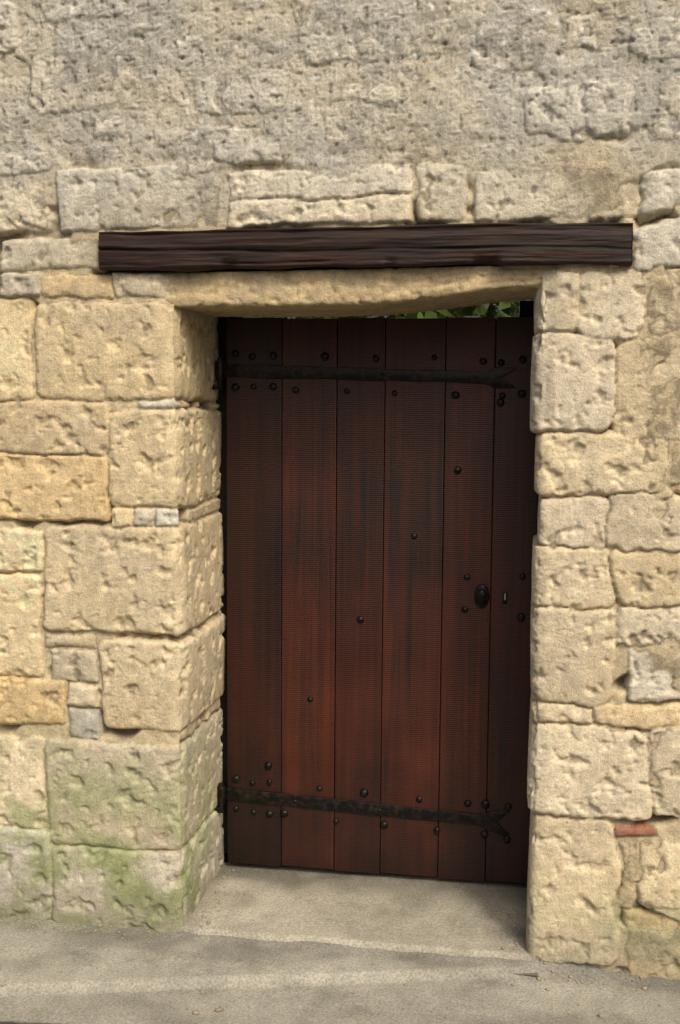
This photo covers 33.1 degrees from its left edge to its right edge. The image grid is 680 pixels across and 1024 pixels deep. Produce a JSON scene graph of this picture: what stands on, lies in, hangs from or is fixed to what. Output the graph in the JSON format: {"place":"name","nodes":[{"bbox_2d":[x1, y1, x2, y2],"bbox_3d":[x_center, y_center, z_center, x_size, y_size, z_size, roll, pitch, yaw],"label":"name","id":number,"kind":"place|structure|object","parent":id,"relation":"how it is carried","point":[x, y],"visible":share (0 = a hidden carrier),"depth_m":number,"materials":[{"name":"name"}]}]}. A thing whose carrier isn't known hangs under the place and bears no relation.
{"place":"outdoors","nodes":[
{"label":"outdoors","id":0,"kind":"place"},
{"bbox_2d":[0,0,679,979],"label":"wall","id":1,"kind":"structure","parent":0,"point":[178,114],"depth_m":3.23,"materials":[{"name":"beige stone"}]},
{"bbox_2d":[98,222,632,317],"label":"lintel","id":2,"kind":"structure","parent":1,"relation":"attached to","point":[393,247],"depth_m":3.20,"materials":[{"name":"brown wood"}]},
{"bbox_2d":[216,301,538,863],"bbox_3d":[0.119,0.278,3.759,1.105,1.900,0.070,1,6,10],"label":"door frame","id":3,"kind":"object","parent":1,"relation":"attached to","point":[526,308],"visible":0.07,"depth_m":3.78,"materials":[{"name":"brown wood"}]},
{"bbox_2d":[226,317,537,883],"bbox_3d":[0.123,0.288,3.700,1.001,1.814,0.042,1,6,10],"label":"door","id":4,"kind":"structure","parent":3,"relation":"attached to","point":[415,684],"depth_m":3.68,"materials":[{"name":"brown wood"}]},
{"bbox_2d":[212,350,526,843],"bbox_3d":[0.067,0.273,3.680,1.047,1.576,0.039,1,6,10],"label":"door hardware","id":5,"kind":"object","parent":4,"relation":"attached to","point":[490,377],"depth_m":3.67,"materials":[{"name":"black metal"}]},
{"bbox_2d":[287,300,532,318],"label":"sky","id":6,"kind":"structure","parent":0,"point":[526,300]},
{"label":"road","id":7,"kind":"structure","parent":0,"visible":0},
{"bbox_2d":[0,916,679,1023],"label":"pavement apron","id":8,"kind":"object","parent":7,"relation":"on","point":[276,982],"visible":0.97,"depth_m":3.20,"materials":[{"name":"concrete"}]},
{"bbox_2d":[0,869,676,1017],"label":"pavement grit","id":9,"kind":"object","parent":8,"relation":"on","point":[220,1009],"visible":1,"depth_m":3.31,"materials":[{"name":"grey gravel"}]},
{"bbox_2d":[179,862,537,975],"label":"threshold slab","id":10,"kind":"structure","parent":8,"relation":"on","point":[423,914],"depth_m":3.55,"materials":[{"name":"stone"}]},
{"bbox_2d":[224,855,485,880],"bbox_3d":[0.123,1.193,3.841,1.040,0.050,0.060,1,6,10],"label":"door sill","id":11,"kind":"structure","parent":10,"relation":"on","point":[324,869],"depth_m":3.85,"materials":[{"name":"grey stone"}]},
{"label":"ground","id":12,"kind":"structure","parent":0,"visible":0},
{"bbox_2d":[243,316,367,318],"bbox_3d":[-1.033,-0.675,6.069,2.773,3.461,2.978,1,6,10],"label":"foliage","id":13,"kind":"object","parent":12,"relation":"on","point":[312,317],"visible":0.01,"depth_m":5.82,"materials":[{"name":"green plant"}]},
{"bbox_2d":[357,300,525,318],"bbox_3d":[1.223,-1.222,6.296,3.357,4.502,3.541,5,7,41],"label":"shrub","id":14,"kind":"object","parent":12,"relation":"on","point":[510,308],"depth_m":6.12,"materials":[{"name":"green plant"}]}
]}

